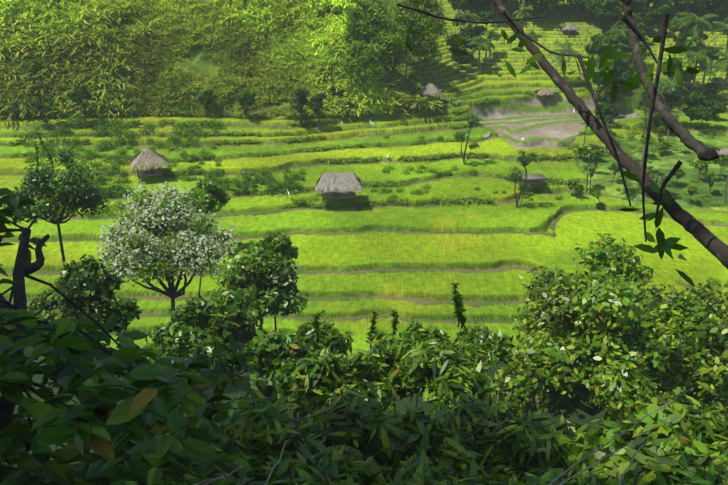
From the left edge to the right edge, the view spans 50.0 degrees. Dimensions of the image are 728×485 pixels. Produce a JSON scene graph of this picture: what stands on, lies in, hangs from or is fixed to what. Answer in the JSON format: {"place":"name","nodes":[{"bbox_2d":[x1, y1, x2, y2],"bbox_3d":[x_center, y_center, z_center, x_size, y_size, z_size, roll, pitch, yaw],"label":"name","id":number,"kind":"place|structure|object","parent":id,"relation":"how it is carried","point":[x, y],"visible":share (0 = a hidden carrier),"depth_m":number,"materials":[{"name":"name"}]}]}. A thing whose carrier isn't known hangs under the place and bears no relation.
{"place":"outdoors","nodes":[
{"label":"outdoors","id":0,"kind":"place"},
{"bbox_2d":[0,0,727,482],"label":"terrain","id":1,"kind":"structure","parent":0,"point":[406,262],"depth_m":58.17,"materials":[{"name":"green plant"}]},
{"bbox_2d":[3,148,114,358],"bbox_3d":[-13.911,1.253,36.266,5.103,11.166,4.270,1,21,2],"label":"tree","id":2,"kind":"object","parent":1,"relation":"on","point":[73,191],"visible":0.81,"depth_m":34.26,"materials":[{"name":"green plant"}]},
{"bbox_2d":[26,254,141,333],"bbox_3d":[-7.417,3.015,21.003,2.787,5.362,2.674,15,26,34],"label":"tree","id":3,"kind":"object","parent":1,"relation":"on","point":[86,287],"visible":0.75,"depth_m":20.19,"materials":[{"name":"green plant"}]},
{"bbox_2d":[0,188,267,484],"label":"tree","id":4,"kind":"object","parent":1,"relation":"on","point":[128,436],"visible":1,"depth_m":3.01,"materials":[{"name":"green plant"}]},
{"bbox_2d":[129,147,168,182],"bbox_3d":[-16.703,-5.998,60.651,3.053,2.832,3.101,-6,22,-16],"label":"hut","id":5,"kind":"object","parent":1,"relation":"on","point":[147,158],"visible":1,"depth_m":59.90,"materials":[{"name":"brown wood"}]},
{"bbox_2d":[94,181,239,322],"bbox_3d":[-7.373,1.332,29.441,5.323,7.149,4.842,-10,23,-24],"label":"flowering tree","id":6,"kind":"object","parent":1,"relation":"on","point":[156,242],"visible":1,"depth_m":28.38,"materials":[{"name":"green plant"}]},
{"bbox_2d":[181,178,230,297],"bbox_3d":[-7.160,1.558,36.486,2.261,9.433,1.988,1,21,2],"label":"tree","id":7,"kind":"object","parent":1,"relation":"on","point":[215,198],"visible":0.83,"depth_m":34.63,"materials":[{"name":"green plant"}]},
{"bbox_2d":[144,422,270,484],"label":"shrub","id":8,"kind":"object","parent":1,"relation":"on","point":[242,449],"visible":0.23,"depth_m":6.69,"materials":[{"name":"green plant"}]},
{"bbox_2d":[144,284,271,416],"bbox_3d":[-3.761,3.222,19.692,2.972,4.139,3.095,15,25,33],"label":"tree","id":9,"kind":"object","parent":1,"relation":"on","point":[207,330],"visible":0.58,"depth_m":18.90,"materials":[{"name":"green plant"}]},
{"bbox_2d":[20,48,420,128],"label":"hill trees","id":10,"kind":"object","parent":1,"relation":"on","point":[206,97],"visible":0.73,"depth_m":69.93,"materials":[{"name":"green plant"}]},
{"bbox_2d":[0,0,452,122],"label":"thicket","id":11,"kind":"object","parent":1,"relation":"on","point":[100,50],"depth_m":75.39,"materials":[{"name":"green plant"}]},
{"bbox_2d":[226,240,252,259],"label":"tree","id":12,"kind":"object","parent":1,"relation":"on","point":[242,246],"visible":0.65,"depth_m":47.29,"materials":[{"name":"green plant"}]},
{"bbox_2d":[210,244,307,397],"bbox_3d":[-3.241,3.065,26.034,3.160,6.239,2.858,11,24,27],"label":"tree","id":13,"kind":"object","parent":1,"relation":"on","point":[265,285],"visible":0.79,"depth_m":24.91,"materials":[{"name":"green plant"}]},
{"bbox_2d":[212,388,330,470],"bbox_3d":[-1.175,2.186,7.567,1.579,1.643,1.489,18,27,39],"label":"shrub","id":14,"kind":"object","parent":1,"relation":"on","point":[263,422],"visible":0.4,"depth_m":7.25,"materials":[{"name":"green plant"}]},
{"bbox_2d":[248,231,298,331],"bbox_3d":[-3.399,2.825,30.732,1.575,7.016,1.691,15,26,34],"label":"tree","id":15,"kind":"object","parent":1,"relation":"on","point":[280,243],"visible":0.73,"depth_m":29.36,"materials":[{"name":"green plant"}]},
{"bbox_2d":[243,329,323,429],"bbox_3d":[-1.403,3.147,15.773,1.867,3.037,2.189,1,21,2],"label":"bush","id":16,"kind":"object","parent":1,"relation":"on","point":[277,356],"visible":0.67,"depth_m":15.05,"materials":[{"name":"green plant"}]},
{"bbox_2d":[288,88,309,127],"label":"columnar tree","id":17,"kind":"object","parent":1,"relation":"on","point":[297,104],"visible":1,"depth_m":69.62,"materials":[{"name":"green plant"}]},
{"bbox_2d":[306,92,326,129],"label":"columnar tree","id":18,"kind":"object","parent":1,"relation":"on","point":[316,103],"visible":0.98,"depth_m":69.60,"materials":[{"name":"green plant"}]},
{"bbox_2d":[249,443,389,484],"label":"shrub","id":19,"kind":"object","parent":1,"relation":"on","point":[334,467],"visible":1,"depth_m":6.53,"materials":[{"name":"green plant"}]},
{"bbox_2d":[293,320,355,422],"bbox_3d":[-0.949,3.179,17.088,1.337,3.305,1.405,-16,26,-35],"label":"shrub","id":20,"kind":"object","parent":1,"relation":"on","point":[334,339],"visible":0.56,"depth_m":16.39,"materials":[{"name":"green plant"}]},
{"bbox_2d":[330,85,343,99],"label":"columnar tree","id":21,"kind":"object","parent":1,"relation":"on","point":[337,93],"visible":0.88,"depth_m":72.49,"materials":[{"name":"green plant"}]},
{"bbox_2d":[315,172,363,208],"bbox_3d":[-1.779,-3.906,56.774,3.573,2.478,3.054,1,21,2],"label":"hut","id":22,"kind":"object","parent":1,"relation":"on","point":[337,183],"visible":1,"depth_m":56.06,"materials":[{"name":"grey plant"}]},
{"bbox_2d":[284,346,396,420],"bbox_3d":[-0.293,2.905,12.826,1.804,2.692,1.594,7,22,18],"label":"shrub","id":23,"kind":"object","parent":1,"relation":"on","point":[324,371],"visible":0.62,"depth_m":12.30,"materials":[{"name":"green plant"}]},
{"bbox_2d":[299,385,397,480],"bbox_3d":[-0.132,2.402,8.665,1.522,1.789,1.498,1,21,2],"label":"shrub","id":24,"kind":"object","parent":1,"relation":"on","point":[342,420],"visible":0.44,"depth_m":8.30,"materials":[{"name":"green plant"}]},
{"bbox_2d":[346,99,354,116],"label":"columnar tree","id":25,"kind":"object","parent":1,"relation":"on","point":[350,104],"visible":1,"depth_m":72.44,"materials":[{"name":"green plant"}]},
{"bbox_2d":[33,133,694,484],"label":"tall weeds","id":26,"kind":"object","parent":1,"relation":"on","point":[457,303],"visible":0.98,"depth_m":13.29,"materials":[{"name":"green plant"}]},
{"bbox_2d":[6,91,727,210],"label":"shrubs","id":27,"kind":"object","parent":1,"relation":"on","point":[395,183],"depth_m":66.91,"materials":[{"name":"green plant"}]},
{"bbox_2d":[18,2,727,304],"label":"bushes","id":28,"kind":"object","parent":1,"relation":"on","point":[265,179],"visible":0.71,"depth_m":64.33,"materials":[{"name":"green plant"}]},
{"bbox_2d":[347,332,418,416],"bbox_3d":[0.560,2.909,13.898,1.614,2.890,1.526,15,26,34],"label":"shrub","id":29,"kind":"object","parent":1,"relation":"on","point":[386,351],"visible":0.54,"depth_m":13.28,"materials":[{"name":"green plant"}]},
{"bbox_2d":[338,0,448,92],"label":"trees","id":30,"kind":"object","parent":1,"relation":"on","point":[365,24],"visible":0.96,"depth_m":73.63,"materials":[{"name":"green plant"}]},
{"bbox_2d":[358,405,483,483],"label":"shrub","id":31,"kind":"object","parent":1,"relation":"on","point":[409,437],"visible":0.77,"depth_m":8.27,"materials":[{"name":"green plant"}]},
{"bbox_2d":[397,318,456,410],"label":"shrub","id":32,"kind":"object","parent":1,"relation":"on","point":[412,333],"visible":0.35,"depth_m":16.57,"materials":[{"name":"green plant"}]},
{"bbox_2d":[416,83,445,106],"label":"hut","id":33,"kind":"object","parent":1,"relation":"on","point":[431,89],"depth_m":75.03,"materials":[{"name":"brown wood"}]},
{"bbox_2d":[393,337,498,419],"bbox_3d":[1.491,2.815,12.844,1.862,2.587,1.662,-10,23,-25],"label":"shrub","id":34,"kind":"object","parent":1,"relation":"on","point":[442,376],"visible":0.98,"depth_m":12.29,"materials":[{"name":"green plant"}]},
{"bbox_2d":[389,448,504,484],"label":"shrub","id":35,"kind":"object","parent":1,"relation":"on","point":[423,472],"visible":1,"depth_m":6.70,"materials":[{"name":"green plant"}]},
{"bbox_2d":[452,113,480,164],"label":"slender tree","id":36,"kind":"object","parent":1,"relation":"on","point":[473,118],"visible":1,"depth_m":64.11,"materials":[{"name":"green plant"}]},
{"bbox_2d":[458,13,479,26],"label":"tree","id":37,"kind":"object","parent":1,"relation":"on","point":[468,16],"visible":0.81,"depth_m":92.54,"materials":[{"name":"green plant"}]},
{"bbox_2d":[449,320,516,408],"bbox_3d":[2.344,3.128,15.959,1.288,3.114,1.571,10,23,24],"label":"shrub","id":38,"kind":"object","parent":1,"relation":"on","point":[499,346],"visible":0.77,"depth_m":15.38,"materials":[{"name":"green plant"}]},
{"bbox_2d":[483,132,489,145],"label":"flag","id":39,"kind":"object","parent":1,"relation":"on","point":[486,135],"visible":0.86,"depth_m":68.75,"materials":[{"name":"white fabric"}]},
{"bbox_2d":[437,393,566,484],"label":"shrub","id":40,"kind":"object","parent":1,"relation":"on","point":[507,445],"visible":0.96,"depth_m":8.98,"materials":[{"name":"green plant"}]},
{"bbox_2d":[503,148,537,207],"bbox_3d":[11.394,-4.497,56.461,2.358,4.693,1.770,11,24,26],"label":"slender tree","id":41,"kind":"object","parent":1,"relation":"on","point":[524,160],"visible":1,"depth_m":56.13,"materials":[{"name":"green plant"}]},
{"bbox_2d":[513,3,533,27],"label":"palm","id":42,"kind":"object","parent":1,"relation":"on","point":[523,10],"visible":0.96,"depth_m":92.69,"materials":[{"name":"green plant"}]},
{"bbox_2d":[477,411,587,484],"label":"shrub","id":43,"kind":"object","parent":1,"relation":"on","point":[569,435],"visible":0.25,"depth_m":9.89,"materials":[{"name":"green plant"}]},
{"bbox_2d":[520,174,546,191],"bbox_3d":[12.944,-4.562,60.208,1.948,1.100,1.296,-1,21,-4],"label":"hut","id":44,"kind":"object","parent":1,"relation":"on","point":[533,179],"visible":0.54,"depth_m":59.97,"materials":[{"name":"wood"}]},
{"bbox_2d":[534,88,559,101],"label":"hut","id":45,"kind":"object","parent":1,"relation":"on","point":[542,93],"depth_m":80.81,"materials":[{"name":"wood"}]},
{"bbox_2d":[507,459,615,484],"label":"shrub","id":46,"kind":"object","parent":1,"relation":"on","point":[586,477],"visible":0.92,"depth_m":7.20,"materials":[{"name":"green plant"}]},
{"bbox_2d":[547,41,582,79],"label":"tree","id":47,"kind":"object","parent":1,"relation":"on","point":[569,49],"visible":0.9,"depth_m":82.36,"materials":[{"name":"green plant"}]},
{"bbox_2d":[559,24,580,34],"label":"hut","id":48,"kind":"object","parent":1,"relation":"on","point":[569,28],"visible":0.98,"depth_m":94.28,"materials":[{"name":"grey wood"}]},
{"bbox_2d":[445,0,727,133],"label":"forest trees","id":49,"kind":"object","parent":1,"relation":"on","point":[699,107],"visible":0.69,"depth_m":87.70,"materials":[{"name":"green plant"}]},
{"bbox_2d":[587,57,614,93],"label":"tree","id":50,"kind":"object","parent":1,"relation":"on","point":[597,61],"visible":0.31,"depth_m":80.11,"materials":[{"name":"green plant"}]},
{"bbox_2d":[485,231,727,432],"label":"bush","id":51,"kind":"object","parent":1,"relation":"on","point":[617,349],"visible":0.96,"depth_m":20.69,"materials":[{"name":"green plant"}]},
{"bbox_2d":[599,120,615,153],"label":"tree","id":52,"kind":"object","parent":1,"relation":"on","point":[608,126],"visible":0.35,"depth_m":67.31,"materials":[{"name":"green plant"}]},
{"bbox_2d":[567,112,727,206],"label":"trees","id":53,"kind":"object","parent":1,"relation":"on","point":[595,151],"visible":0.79,"depth_m":60.35,"materials":[{"name":"green plant"}]},
{"bbox_2d":[568,396,727,484],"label":"shrub","id":54,"kind":"object","parent":1,"relation":"on","point":[669,437],"visible":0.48,"depth_m":8.83,"materials":[{"name":"green plant"}]},
{"bbox_2d":[638,107,661,185],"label":"palm","id":55,"kind":"object","parent":1,"relation":"on","point":[656,115],"visible":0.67,"depth_m":57.80,"materials":[{"name":"green plant"}]},
{"bbox_2d":[659,78,687,106],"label":"tree","id":56,"kind":"object","parent":1,"relation":"on","point":[670,87],"visible":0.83,"depth_m":74.07,"materials":[{"name":"green plant"}]},
{"bbox_2d":[621,447,727,484],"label":"shrub","id":57,"kind":"object","parent":1,"relation":"on","point":[674,468],"visible":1,"depth_m":6.77,"materials":[{"name":"green plant"}]},
{"bbox_2d":[680,81,691,87],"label":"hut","id":58,"kind":"object","parent":1,"relation":"on","point":[689,84],"visible":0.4,"depth_m":83.11,"materials":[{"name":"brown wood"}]},
{"bbox_2d":[672,395,727,456],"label":"shrub","id":59,"kind":"object","parent":1,"relation":"on","point":[710,427],"visible":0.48,"depth_m":10.17,"materials":[{"name":"green plant"}]},
{"bbox_2d":[701,141,722,180],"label":"tree","id":60,"kind":"object","parent":1,"relation":"on","point":[710,148],"visible":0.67,"depth_m":60.13,"materials":[{"name":"green plant"}]},
{"bbox_2d":[710,21,727,71],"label":"palm","id":61,"kind":"object","parent":1,"relation":"on","point":[724,27],"visible":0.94,"depth_m":85.62,"materials":[{"name":"green plant"}]},
{"bbox_2d":[716,147,727,156],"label":"hut","id":62,"kind":"object","parent":1,"relation":"on","point":[723,152],"visible":0.81,"depth_m":67.19,"materials":[{"name":"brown wood"}]},
{"bbox_2d":[395,0,727,286],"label":"tree branch","id":63,"kind":"object","parent":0,"point":[709,241],"visible":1,"depth_m":4.26,"materials":[{"name":"brown plant"}]}
]}

